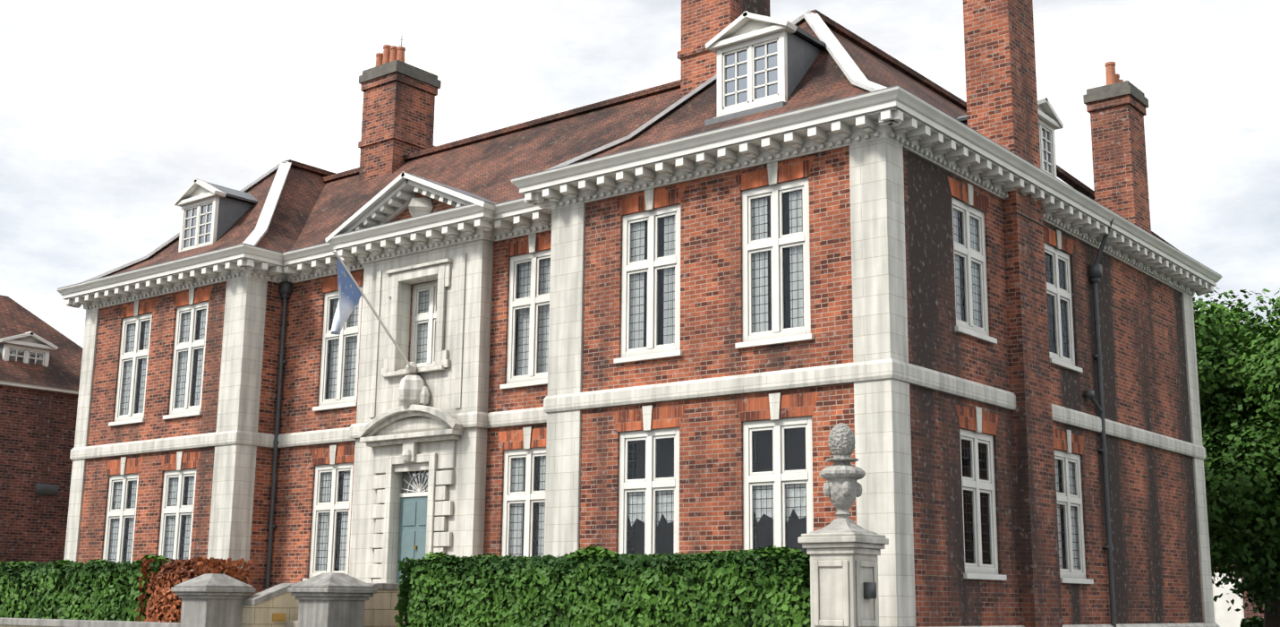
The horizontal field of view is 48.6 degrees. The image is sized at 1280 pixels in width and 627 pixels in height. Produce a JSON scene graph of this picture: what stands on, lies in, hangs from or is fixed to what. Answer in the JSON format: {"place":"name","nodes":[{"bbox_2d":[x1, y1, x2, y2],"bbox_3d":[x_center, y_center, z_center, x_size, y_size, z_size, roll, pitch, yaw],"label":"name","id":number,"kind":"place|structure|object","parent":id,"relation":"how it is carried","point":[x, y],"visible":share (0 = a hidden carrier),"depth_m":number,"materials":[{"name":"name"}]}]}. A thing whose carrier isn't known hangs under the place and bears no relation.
{"place":"outdoors","nodes":[
{"label":"outdoors","id":0,"kind":"place"},
{"bbox_2d":[76,145,856,596],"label":"brick walls","id":1,"kind":"structure","parent":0,"point":[711,336],"depth_m":25.07,"materials":[{"name":"red brick"}]},
{"bbox_2d":[0,0,1279,348],"label":"sky","id":2,"kind":"structure","parent":0,"point":[110,110],"materials":[{"name":"white"}]},
{"label":"ground","id":3,"kind":"structure","parent":0,"visible":0},
{"bbox_2d":[0,384,78,563],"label":"neighbouring house wall","id":4,"kind":"structure","parent":3,"relation":"on","point":[38,427],"depth_m":38.80,"materials":[{"name":"red brick"}]},
{"bbox_2d":[0,294,82,390],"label":"neighbour roof","id":5,"kind":"structure","parent":4,"relation":"on","point":[63,369],"depth_m":40.64,"materials":[{"name":"tile"}]},
{"bbox_2d":[0,571,400,626],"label":"grey stone","id":6,"kind":"object","parent":3,"relation":"on","point":[331,599],"visible":0.96,"depth_m":26.11,"materials":[{"name":"grey stone"}]},
{"bbox_2d":[0,588,405,626],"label":"retaining wall","id":7,"kind":"structure","parent":3,"relation":"on","point":[379,610],"depth_m":26.48,"materials":[{"name":"beige stone"}]},
{"bbox_2d":[272,518,417,621],"bbox_3d":[-5.560,5.028,28.134,2.010,2.100,3.052,-3,-12,15],"label":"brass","id":8,"kind":"object","parent":7,"relation":"on","point":[278,617],"visible":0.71,"depth_m":26.89,"materials":[{"name":"brown metal"}]},
{"bbox_2d":[285,620,298,626],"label":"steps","id":9,"kind":"structure","parent":3,"relation":"on","point":[291,623],"depth_m":26.89,"materials":[{"name":"beige stone"}]},
{"bbox_2d":[358,0,1203,626],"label":"brick side walls","id":10,"kind":"structure","parent":3,"relation":"on","point":[1156,569],"depth_m":26.12,"materials":[{"name":"red brick"}]},
{"bbox_2d":[34,38,1116,626],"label":"pipes","id":11,"kind":"object","parent":10,"relation":"attached to","point":[1095,271],"visible":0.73,"depth_m":28.13,"materials":[{"name":"black metal"}]},
{"bbox_2d":[116,192,1067,570],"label":"interiors","id":12,"kind":"object","parent":10,"relation":"in","point":[761,456],"depth_m":24.85,"materials":[{"name":"black"}]},
{"bbox_2d":[120,161,1071,474],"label":"keystones","id":13,"kind":"object","parent":10,"relation":"attached to","point":[772,397],"visible":0.85,"depth_m":24.85,"materials":[{"name":"stone"}]},
{"bbox_2d":[0,26,1221,356],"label":"leadwork","id":14,"kind":"object","parent":10,"relation":"on","point":[804,50],"visible":0.17,"depth_m":25.45,"materials":[{"name":"grey metal"}]},
{"bbox_2d":[0,10,1244,626],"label":"window frames","id":15,"kind":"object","parent":10,"relation":"on","point":[750,32],"visible":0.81,"depth_m":25.40,"materials":[{"name":"white wood"}]},
{"bbox_2d":[8,41,1050,493],"bbox_3d":[-5.669,0.270,31.335,27.956,7.600,6.949,-4,-13,23],"label":"dormer glass","id":16,"kind":"object","parent":15,"relation":"in","point":[743,82],"visible":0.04,"depth_m":25.41,"materials":[{"name":"white glass"}]},
{"bbox_2d":[108,189,1079,571],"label":"curtains","id":17,"kind":"object","parent":15,"relation":"attached to","point":[635,498],"depth_m":26.87,"materials":[{"name":"white fabric"}]},
{"bbox_2d":[108,189,1079,570],"bbox_3d":[-2.228,2.569,30.719,21.060,6.090,7.210,-9,-15,38],"label":"glass","id":18,"kind":"object","parent":15,"relation":"on","point":[633,442],"depth_m":24.66,"materials":[{"name":"white"}]},
{"bbox_2d":[109,9,1179,275],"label":"roof tiles","id":19,"kind":"object","parent":10,"relation":"on","point":[315,205],"visible":0.17,"depth_m":31.86,"materials":[{"name":"brown tile"}]},
{"bbox_2d":[82,9,887,281],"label":"hip boards","id":20,"kind":"object","parent":19,"relation":"on","point":[849,67],"visible":0.69,"depth_m":26.92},
{"bbox_2d":[358,59,1148,108],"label":"chimney caps","id":21,"kind":"object","parent":10,"relation":"on","point":[1101,92],"visible":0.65,"depth_m":36.20,"materials":[{"name":"brown brick"}]},
{"bbox_2d":[375,44,1123,85],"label":"chimney pots","id":22,"kind":"object","parent":21,"relation":"on","point":[390,53],"visible":0.6,"depth_m":36.64,"materials":[{"name":"orange ceramic"}]},
{"bbox_2d":[797,532,888,626],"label":"tall pier","id":23,"kind":"structure","parent":3,"relation":"on","point":[843,567],"depth_m":18.02,"materials":[{"name":"stone"}]},
{"bbox_2d":[808,453,878,534],"bbox_3d":[2.643,2.360,18.499,0.662,1.030,0.662,-9,-15,38],"label":"urn","id":24,"kind":"object","parent":23,"relation":"on","point":[842,486],"visible":0.96,"depth_m":18.36,"materials":[{"name":"stone"}]},
{"bbox_2d":[827,422,855,454],"bbox_3d":[2.651,1.652,18.643,0.355,0.435,0.343,-9,-15,38],"label":"pineapple finial","id":25,"kind":"object","parent":24,"relation":"on","point":[841,439],"visible":0.9,"depth_m":18.51,"materials":[{"name":"grey stone"}]},
{"bbox_2d":[1192,287,1279,626],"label":"tree","id":26,"kind":"object","parent":3,"relation":"on","point":[1239,381],"depth_m":37.37,"materials":[{"name":"green plant"}]},
{"bbox_2d":[1216,561,1264,626],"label":"building","id":27,"kind":"structure","parent":3,"relation":"on","point":[1248,610],"depth_m":57.03,"materials":[{"name":"brick"}]},
{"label":"terrace","id":28,"kind":"structure","parent":3,"relation":"on","visible":0},
{"bbox_2d":[0,554,173,621],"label":"hedge","id":29,"kind":"object","parent":28,"relation":"on","point":[104,571],"depth_m":30.08,"materials":[{"name":"green plant"}]},
{"bbox_2d":[135,556,252,622],"bbox_3d":[-8.886,5.644,28.204,2.115,1.568,1.368,-9,-15,38],"label":"beech hedge","id":30,"kind":"object","parent":28,"relation":"on","point":[182,570],"depth_m":27.88,"materials":[{"name":"brown plant"}]},
{"bbox_2d":[393,545,810,626],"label":"hedge","id":31,"kind":"object","parent":28,"relation":"on","point":[415,588],"depth_m":21.05,"materials":[{"name":"green plant"}]},
{"bbox_2d":[63,136,1219,626],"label":"stone dressings","id":32,"kind":"structure","parent":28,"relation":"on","point":[436,420],"depth_m":27.97,"materials":[{"name":"white stone"}]},
{"bbox_2d":[332,249,417,375],"bbox_3d":[-5.237,0.043,28.198,0.090,2.199,2.466,-7,-14,34],"label":"flagpole","id":33,"kind":"object","parent":32,"relation":"attached to","point":[335,251],"visible":0.92,"depth_m":28.11,"materials":[{"name":"white metal"}]},
{"bbox_2d":[330,257,361,334],"bbox_3d":[-5.673,-0.312,27.586,0.195,1.550,0.763,-9,-15,38],"label":"flag","id":34,"kind":"object","parent":33,"relation":"hanging from","point":[349,294],"visible":1,"depth_m":27.52,"materials":[{"name":"blue fabric"}]},
{"bbox_2d":[396,495,427,582],"bbox_3d":[-4.471,4.724,28.438,1.100,2.100,0.068,-9,-15,38],"label":"door","id":35,"kind":"structure","parent":32,"relation":"attached to","point":[413,519],"depth_m":28.59,"materials":[{"name":"teal wood"}]},
{"bbox_2d":[105,154,1083,475],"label":"brick window arches","id":36,"kind":"structure","parent":32,"relation":"on","point":[791,405],"depth_m":24.70,"materials":[{"name":"brick"}]},
{"bbox_2d":[56,86,1222,310],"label":"cornice","id":37,"kind":"structure","parent":32,"relation":"on","point":[914,124],"depth_m":26.80,"materials":[{"name":"white stone"}]},
{"label":"lawn","id":38,"kind":"structure","parent":0,"visible":0},
{"bbox_2d":[1239,614,1263,626],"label":"shrubs","id":39,"kind":"object","parent":38,"relation":"on","point":[1254,620],"visible":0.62,"depth_m":45.86,"materials":[{"name":"green plant"}]}
]}

